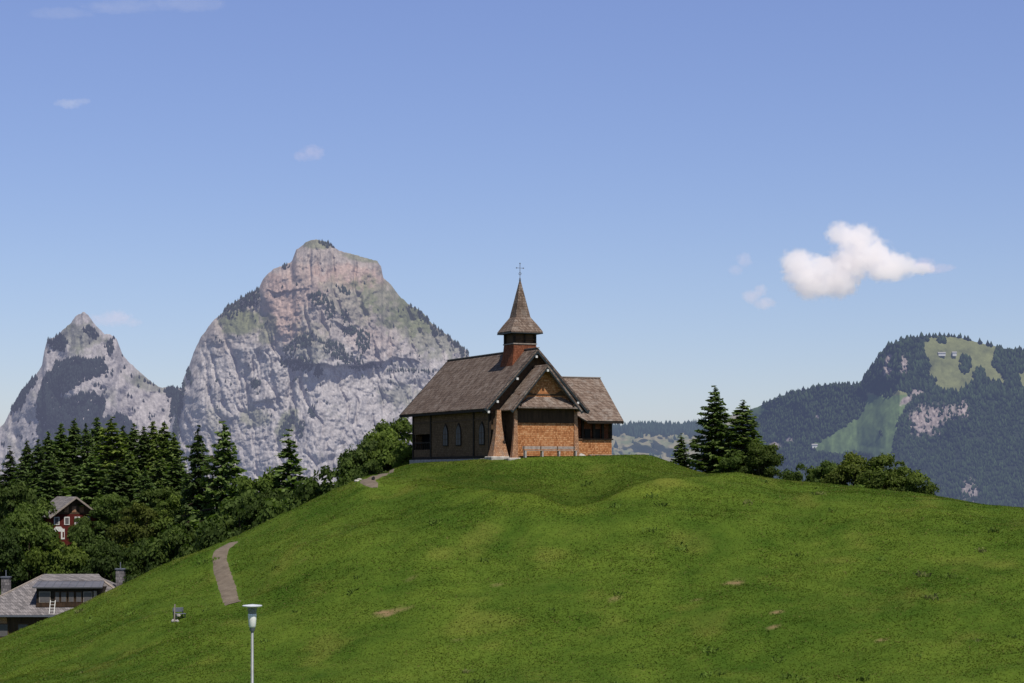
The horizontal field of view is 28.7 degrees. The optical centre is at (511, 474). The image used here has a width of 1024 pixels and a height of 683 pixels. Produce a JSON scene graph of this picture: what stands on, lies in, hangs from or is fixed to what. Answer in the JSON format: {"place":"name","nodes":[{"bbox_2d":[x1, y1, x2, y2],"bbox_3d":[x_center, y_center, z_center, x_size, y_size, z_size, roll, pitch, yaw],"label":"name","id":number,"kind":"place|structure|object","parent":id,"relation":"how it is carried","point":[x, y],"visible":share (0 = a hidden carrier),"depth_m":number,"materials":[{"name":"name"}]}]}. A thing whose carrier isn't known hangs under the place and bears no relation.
{"place":"outdoors","nodes":[
{"label":"outdoors","id":0,"kind":"place"},
{"bbox_2d":[0,312,180,480],"bbox_3d":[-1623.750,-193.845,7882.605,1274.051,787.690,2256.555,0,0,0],"label":"mountain","id":1,"kind":"structure","parent":0,"point":[118,384],"depth_m":7159.39,"materials":[{"name":"grey stone"}]},
{"bbox_2d":[212,541,240,605],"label":"path","id":2,"kind":"structure","parent":0,"point":[225,582],"depth_m":152.78,"materials":[{"name":"beige gravel"}]},
{"bbox_2d":[167,239,468,484],"bbox_3d":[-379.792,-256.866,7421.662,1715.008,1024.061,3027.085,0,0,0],"label":"mountain","id":3,"kind":"structure","parent":0,"point":[351,412],"depth_m":6428.61,"materials":[{"name":"grey stone"}]},
{"bbox_2d":[360,469,393,487],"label":"path","id":4,"kind":"structure","parent":0,"point":[368,482],"depth_m":169.50,"materials":[{"name":"beige gravel"}]},
{"bbox_2d":[0,454,1023,682],"bbox_3d":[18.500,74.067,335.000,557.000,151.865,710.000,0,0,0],"label":"hill","id":5,"kind":"structure","parent":0,"point":[734,530],"depth_m":136.73,"materials":[{"name":"green plant"}]},
{"bbox_2d":[0,446,19,488],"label":"conifer tree","id":6,"kind":"object","parent":5,"relation":"on","point":[7,476],"visible":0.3,"depth_m":317.52,"materials":[{"name":"green plant"}]},
{"bbox_2d":[0,525,27,594],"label":"broadleaf tree","id":7,"kind":"object","parent":5,"relation":"on","point":[11,551],"visible":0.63,"depth_m":223.04,"materials":[{"name":"green plant"}]},
{"bbox_2d":[0,479,37,585],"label":"broadleaf tree","id":8,"kind":"object","parent":5,"relation":"on","point":[11,498],"visible":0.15,"depth_m":239.58,"materials":[{"name":"green plant"}]},
{"bbox_2d":[8,462,44,519],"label":"conifer tree","id":9,"kind":"object","parent":5,"relation":"on","point":[21,474],"visible":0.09,"depth_m":299.73,"materials":[{"name":"green plant"}]},
{"bbox_2d":[18,440,35,485],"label":"conifer tree","id":10,"kind":"object","parent":5,"relation":"on","point":[24,458],"visible":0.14,"depth_m":329.67,"materials":[{"name":"green plant"}]},
{"bbox_2d":[0,502,61,587],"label":"broadleaf tree","id":11,"kind":"object","parent":5,"relation":"on","point":[33,531],"visible":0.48,"depth_m":233.92,"materials":[{"name":"green plant"}]},
{"bbox_2d":[25,439,47,492],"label":"conifer tree","id":12,"kind":"object","parent":5,"relation":"on","point":[39,464],"visible":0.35,"depth_m":321.58,"materials":[{"name":"green plant"}]},
{"bbox_2d":[22,488,57,549],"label":"broadleaf tree","id":13,"kind":"object","parent":5,"relation":"on","point":[48,505],"depth_m":267.12,"materials":[{"name":"green plant"}]},
{"bbox_2d":[34,456,68,501],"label":"conifer tree","id":14,"kind":"object","parent":5,"relation":"on","point":[51,490],"visible":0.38,"depth_m":307.25,"materials":[{"name":"green plant"}]},
{"bbox_2d":[41,431,64,483],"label":"conifer tree","id":15,"kind":"object","parent":5,"relation":"on","point":[49,446],"visible":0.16,"depth_m":334.57,"materials":[{"name":"green plant"}]},
{"bbox_2d":[21,537,91,573],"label":"broadleaf tree","id":16,"kind":"object","parent":5,"relation":"on","point":[73,559],"visible":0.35,"depth_m":231.26,"materials":[{"name":"green plant"}]},
{"bbox_2d":[0,562,125,637],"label":"hip roof house","id":17,"kind":"structure","parent":5,"relation":"on","point":[26,604],"depth_m":200.00,"materials":[{"name":"grey stone"}]},
{"bbox_2d":[0,623,8,636],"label":"window","id":18,"kind":"structure","parent":17,"relation":"in","point":[4,627],"depth_m":199.41,"materials":[{"name":"clear glass"}]},
{"bbox_2d":[17,623,28,630],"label":"window","id":19,"kind":"structure","parent":17,"relation":"in","point":[19,625],"depth_m":199.41,"materials":[{"name":"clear glass"}]},
{"bbox_2d":[51,423,74,481],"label":"conifer tree","id":20,"kind":"object","parent":5,"relation":"on","point":[61,443],"visible":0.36,"depth_m":337.53,"materials":[{"name":"green plant"}]},
{"bbox_2d":[43,496,95,546],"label":"red house","id":21,"kind":"structure","parent":5,"relation":"on","point":[67,512],"depth_m":299.49,"materials":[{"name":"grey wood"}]},
{"bbox_2d":[54,517,58,524],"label":"window","id":22,"kind":"structure","parent":21,"relation":"in","point":[56,519],"depth_m":298.33,"materials":[{"name":"glass"}]},
{"bbox_2d":[64,517,69,524],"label":"window","id":23,"kind":"structure","parent":21,"relation":"in","point":[66,519],"depth_m":299.28,"materials":[{"name":"white paint"}]},
{"bbox_2d":[59,460,81,495],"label":"conifer tree","id":24,"kind":"object","parent":5,"relation":"on","point":[67,477],"visible":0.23,"depth_m":311.53,"materials":[{"name":"green plant"}]},
{"bbox_2d":[62,418,83,478],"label":"conifer tree","id":25,"kind":"object","parent":5,"relation":"on","point":[73,438],"visible":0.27,"depth_m":339.47,"materials":[{"name":"green plant"}]},
{"bbox_2d":[53,523,113,581],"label":"broadleaf tree","id":26,"kind":"object","parent":5,"relation":"on","point":[85,536],"visible":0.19,"depth_m":237.30,"materials":[{"name":"green plant"}]},
{"bbox_2d":[67,516,100,547],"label":"broadleaf tree","id":27,"kind":"object","parent":5,"relation":"on","point":[84,520],"visible":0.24,"depth_m":281.22,"materials":[{"name":"green plant"}]},
{"bbox_2d":[71,423,97,495],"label":"conifer tree","id":28,"kind":"object","parent":5,"relation":"on","point":[86,440],"visible":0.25,"depth_m":335.54,"materials":[{"name":"green plant"}]},
{"bbox_2d":[64,453,110,527],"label":"conifer tree","id":29,"kind":"object","parent":5,"relation":"on","point":[93,485],"visible":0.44,"depth_m":304.07,"materials":[{"name":"green plant"}]},
{"bbox_2d":[88,417,107,468],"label":"conifer tree","id":30,"kind":"object","parent":5,"relation":"on","point":[95,432],"visible":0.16,"depth_m":341.50,"materials":[{"name":"green plant"}]},
{"bbox_2d":[75,539,125,580],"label":"broadleaf tree","id":31,"kind":"object","parent":5,"relation":"on","point":[103,563],"visible":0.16,"depth_m":224.14,"materials":[{"name":"green plant"}]},
{"bbox_2d":[83,416,139,504],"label":"conifer tree","id":32,"kind":"object","parent":5,"relation":"on","point":[113,454],"visible":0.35,"depth_m":321.23,"materials":[{"name":"green plant"}]},
{"bbox_2d":[89,492,135,545],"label":"broadleaf tree","id":33,"kind":"object","parent":5,"relation":"on","point":[105,508],"visible":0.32,"depth_m":280.49,"materials":[{"name":"green plant"}]},
{"bbox_2d":[86,460,139,535],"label":"conifer tree","id":34,"kind":"object","parent":5,"relation":"on","point":[123,483],"visible":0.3,"depth_m":295.36,"materials":[{"name":"green plant"}]},
{"bbox_2d":[108,425,136,458],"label":"conifer tree","id":35,"kind":"object","parent":5,"relation":"on","point":[123,434],"visible":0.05,"depth_m":337.73,"materials":[{"name":"green plant"}]},
{"bbox_2d":[123,450,141,503],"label":"conifer tree","id":36,"kind":"object","parent":5,"relation":"on","point":[130,465],"visible":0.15,"depth_m":299.60,"materials":[{"name":"green plant"}]},
{"bbox_2d":[105,500,160,563],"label":"broadleaf tree","id":37,"kind":"object","parent":5,"relation":"on","point":[122,531],"visible":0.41,"depth_m":253.44,"materials":[{"name":"green plant"}]},
{"bbox_2d":[127,423,139,460],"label":"conifer tree","id":38,"kind":"object","parent":5,"relation":"on","point":[134,434],"visible":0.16,"depth_m":339.64,"materials":[{"name":"green plant"}]},
{"bbox_2d":[111,537,163,582],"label":"broadleaf tree","id":39,"kind":"object","parent":5,"relation":"on","point":[129,554],"visible":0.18,"depth_m":219.74,"materials":[{"name":"green plant"}]},
{"bbox_2d":[122,562,161,583],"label":"broadleaf tree","id":40,"kind":"object","parent":5,"relation":"on","point":[129,577],"visible":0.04,"depth_m":202.96,"materials":[{"name":"green plant"}]},
{"bbox_2d":[133,426,153,501],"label":"conifer tree","id":41,"kind":"object","parent":5,"relation":"on","point":[143,456],"visible":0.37,"depth_m":335.38,"materials":[{"name":"green plant"}]},
{"bbox_2d":[131,467,155,506],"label":"conifer tree","id":42,"kind":"object","parent":5,"relation":"on","point":[145,483],"visible":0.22,"depth_m":284.63,"materials":[{"name":"green plant"}]},
{"bbox_2d":[120,485,180,544],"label":"broadleaf tree","id":43,"kind":"object","parent":5,"relation":"on","point":[155,497],"visible":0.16,"depth_m":271.35,"materials":[{"name":"green plant"}]},
{"bbox_2d":[145,421,159,461],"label":"conifer tree","id":44,"kind":"object","parent":5,"relation":"on","point":[153,437],"visible":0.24,"depth_m":337.57,"materials":[{"name":"green plant"}]},
{"bbox_2d":[135,454,170,501],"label":"conifer tree","id":45,"kind":"object","parent":5,"relation":"on","point":[159,469],"visible":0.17,"depth_m":294.49,"materials":[{"name":"green plant"}]},
{"bbox_2d":[141,422,172,489],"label":"conifer tree","id":46,"kind":"object","parent":5,"relation":"on","point":[162,439],"visible":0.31,"depth_m":333.24,"materials":[{"name":"green plant"}]},
{"bbox_2d":[135,522,194,565],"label":"broadleaf tree","id":47,"kind":"object","parent":5,"relation":"on","point":[176,536],"visible":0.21,"depth_m":218.75,"materials":[{"name":"green plant"}]},
{"bbox_2d":[148,492,189,552],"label":"broadleaf tree","id":48,"kind":"object","parent":5,"relation":"on","point":[172,502],"visible":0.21,"depth_m":254.26,"materials":[{"name":"green plant"}]},
{"bbox_2d":[155,458,189,496],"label":"conifer tree","id":49,"kind":"object","parent":5,"relation":"on","point":[175,481],"visible":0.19,"depth_m":287.45,"materials":[{"name":"green plant"}]},
{"bbox_2d":[158,432,190,486],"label":"conifer tree","id":50,"kind":"object","parent":5,"relation":"on","point":[173,449],"visible":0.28,"depth_m":329.64,"materials":[{"name":"green plant"}]},
{"bbox_2d":[173,607,185,619],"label":"bench","id":51,"kind":"object","parent":5,"relation":"on","point":[179,609],"visible":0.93,"depth_m":142.48,"materials":[{"name":"grey metal"}]},
{"bbox_2d":[177,544,202,558],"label":"broadleaf tree","id":52,"kind":"object","parent":5,"relation":"on","point":[187,550],"depth_m":205.60,"materials":[{"name":"green plant"}]},
{"bbox_2d":[169,425,213,550],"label":"conifer tree","id":53,"kind":"object","parent":5,"relation":"on","point":[193,489],"visible":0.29,"depth_m":249.38,"materials":[{"name":"green plant"}]},
{"bbox_2d":[171,525,212,556],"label":"broadleaf tree","id":54,"kind":"object","parent":5,"relation":"on","point":[192,535],"depth_m":220.65,"materials":[{"name":"green plant"}]},
{"bbox_2d":[187,420,247,529],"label":"conifer tree","id":55,"kind":"object","parent":5,"relation":"on","point":[219,490],"visible":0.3,"depth_m":245.05,"materials":[{"name":"green plant"}]},
{"bbox_2d":[195,516,240,541],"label":"broadleaf tree","id":56,"kind":"object","parent":5,"relation":"on","point":[230,521],"visible":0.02,"depth_m":214.95,"materials":[{"name":"green plant"}]},
{"bbox_2d":[190,488,257,551],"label":"broadleaf tree","id":57,"kind":"object","parent":5,"relation":"on","point":[234,508],"visible":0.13,"depth_m":210.59,"materials":[{"name":"green plant"}]},
{"bbox_2d":[215,466,282,520],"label":"broadleaf tree","id":58,"kind":"object","parent":5,"relation":"on","point":[259,484],"visible":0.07,"depth_m":225.43,"materials":[{"name":"green plant"}]},
{"bbox_2d":[242,604,261,682],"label":"street lamp","id":59,"kind":"object","parent":5,"relation":"on","point":[252,611],"visible":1,"depth_m":49.95,"materials":[{"name":"metal"}]},
{"bbox_2d":[228,487,293,537],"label":"broadleaf tree","id":60,"kind":"object","parent":5,"relation":"on","point":[252,508],"visible":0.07,"depth_m":208.06,"materials":[{"name":"green plant"}]},
{"bbox_2d":[255,479,317,523],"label":"broadleaf tree","id":61,"kind":"object","parent":5,"relation":"on","point":[277,508],"visible":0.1,"depth_m":205.27,"materials":[{"name":"green plant"}]},
{"bbox_2d":[271,429,306,493],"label":"conifer tree","id":62,"kind":"object","parent":5,"relation":"on","point":[286,470],"visible":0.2,"depth_m":225.48,"materials":[{"name":"green plant"}]},
{"bbox_2d":[290,465,355,499],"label":"shrub","id":63,"kind":"object","parent":5,"relation":"on","point":[306,490],"visible":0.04,"depth_m":202.87,"materials":[{"name":"green plant"}]},
{"bbox_2d":[316,457,362,494],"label":"shrub","id":64,"kind":"object","parent":5,"relation":"on","point":[329,484],"visible":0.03,"depth_m":203.91,"materials":[{"name":"green plant"}]},
{"bbox_2d":[336,437,397,474],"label":"shrub","id":65,"kind":"object","parent":5,"relation":"on","point":[358,454],"visible":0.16,"depth_m":204.75,"materials":[{"name":"green plant"}]},
{"bbox_2d":[349,458,385,482],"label":"shrub","id":66,"kind":"object","parent":5,"relation":"on","point":[371,467],"visible":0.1,"depth_m":200.55,"materials":[{"name":"green plant"}]},
{"bbox_2d":[359,427,408,468],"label":"shrub","id":67,"kind":"object","parent":5,"relation":"on","point":[389,442],"visible":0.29,"depth_m":204.85,"materials":[{"name":"green plant"}]},
{"bbox_2d":[373,417,411,455],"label":"broadleaf tree","id":68,"kind":"object","parent":5,"relation":"on","point":[402,427],"visible":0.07,"depth_m":211.66,"materials":[{"name":"green plant"}]},
{"bbox_2d":[392,445,411,467],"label":"shrub","id":69,"kind":"object","parent":5,"relation":"on","point":[403,458],"visible":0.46,"depth_m":198.51,"materials":[{"name":"green plant"}]},
{"bbox_2d":[399,263,623,463],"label":"chapel","id":70,"kind":"structure","parent":5,"relation":"on","point":[513,397],"depth_m":182.42,"materials":[{"name":"brown wood"}]},
{"bbox_2d":[443,424,448,445],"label":"window","id":71,"kind":"structure","parent":70,"relation":"in","point":[445,430],"depth_m":188.52,"materials":[{"name":"clear glass"}]},
{"bbox_2d":[456,423,461,445],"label":"window","id":72,"kind":"structure","parent":70,"relation":"in","point":[458,429],"depth_m":185.60,"materials":[{"name":"clear glass"}]},
{"bbox_2d":[479,422,484,444],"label":"window","id":73,"kind":"structure","parent":70,"relation":"in","point":[481,428],"depth_m":180.64,"materials":[{"name":"clear glass"}]},
{"bbox_2d":[584,429,589,438],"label":"window","id":74,"kind":"structure","parent":70,"relation":"in","point":[586,431],"depth_m":182.54,"materials":[{"name":"black glass"}]},
{"bbox_2d":[595,429,599,438],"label":"window","id":75,"kind":"structure","parent":70,"relation":"in","point":[597,431],"depth_m":182.95,"materials":[{"name":"black glass"}]},
{"bbox_2d":[522,446,577,457],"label":"bench","id":76,"kind":"object","parent":5,"relation":"on","point":[558,449],"visible":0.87,"depth_m":178.41,"materials":[{"name":"grey wood"}]},
{"bbox_2d":[670,433,693,468],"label":"conifer tree","id":77,"kind":"object","parent":5,"relation":"on","point":[680,454],"visible":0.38,"depth_m":203.69,"materials":[{"name":"green plant"}]},
{"bbox_2d":[686,385,735,472],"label":"conifer tree","id":78,"kind":"object","parent":5,"relation":"on","point":[704,461],"visible":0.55,"depth_m":199.35,"materials":[{"name":"green plant"}]},
{"bbox_2d":[716,450,754,472],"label":"shrub","id":79,"kind":"object","parent":5,"relation":"on","point":[732,464],"visible":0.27,"depth_m":194.30,"materials":[{"name":"green plant"}]},
{"bbox_2d":[709,400,768,472],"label":"conifer tree","id":80,"kind":"object","parent":5,"relation":"on","point":[742,437],"visible":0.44,"depth_m":196.40,"materials":[{"name":"green plant"}]},
{"bbox_2d":[737,440,785,477],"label":"broadleaf tree","id":81,"kind":"object","parent":5,"relation":"on","point":[770,457],"visible":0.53,"depth_m":192.07,"materials":[{"name":"green plant"}]},
{"bbox_2d":[777,463,817,481],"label":"shrub","id":82,"kind":"object","parent":5,"relation":"on","point":[787,475],"visible":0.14,"depth_m":191.57,"materials":[{"name":"green plant"}]},
{"bbox_2d":[811,459,844,482],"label":"shrub","id":83,"kind":"object","parent":5,"relation":"on","point":[824,466],"visible":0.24,"depth_m":189.81,"materials":[{"name":"green plant"}]},
{"bbox_2d":[820,451,878,486],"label":"shrub","id":84,"kind":"object","parent":5,"relation":"on","point":[848,467],"visible":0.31,"depth_m":186.78,"materials":[{"name":"green plant"}]},
{"bbox_2d":[851,452,913,491],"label":"shrub","id":85,"kind":"object","parent":5,"relation":"on","point":[872,478],"visible":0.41,"depth_m":184.32,"materials":[{"name":"green plant"}]},
{"bbox_2d":[884,467,940,495],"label":"shrub","id":86,"kind":"object","parent":5,"relation":"on","point":[913,479],"visible":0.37,"depth_m":182.85,"materials":[{"name":"green plant"}]},
{"bbox_2d":[0,0,1023,426],"label":"sky","id":87,"kind":"structure","parent":0,"point":[750,200],"materials":[{"name":"blue"}]},
{"bbox_2d":[612,415,741,465],"bbox_3d":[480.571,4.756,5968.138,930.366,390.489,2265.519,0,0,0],"label":"mountain","id":88,"kind":"structure","parent":0,"point":[664,447],"depth_m":5465.23,"materials":[{"name":"grey stone"}]},
{"bbox_2d":[690,332,1023,506],"bbox_3d":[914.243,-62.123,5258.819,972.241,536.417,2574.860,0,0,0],"label":"mountain","id":89,"kind":"structure","parent":0,"point":[995,390],"depth_m":4469.31,"materials":[{"name":"green plant"}]},
{"bbox_2d":[938,352,945,355],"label":"farm building","id":90,"kind":"structure","parent":89,"relation":"on","point":[941,353],"depth_m":4540.50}
]}

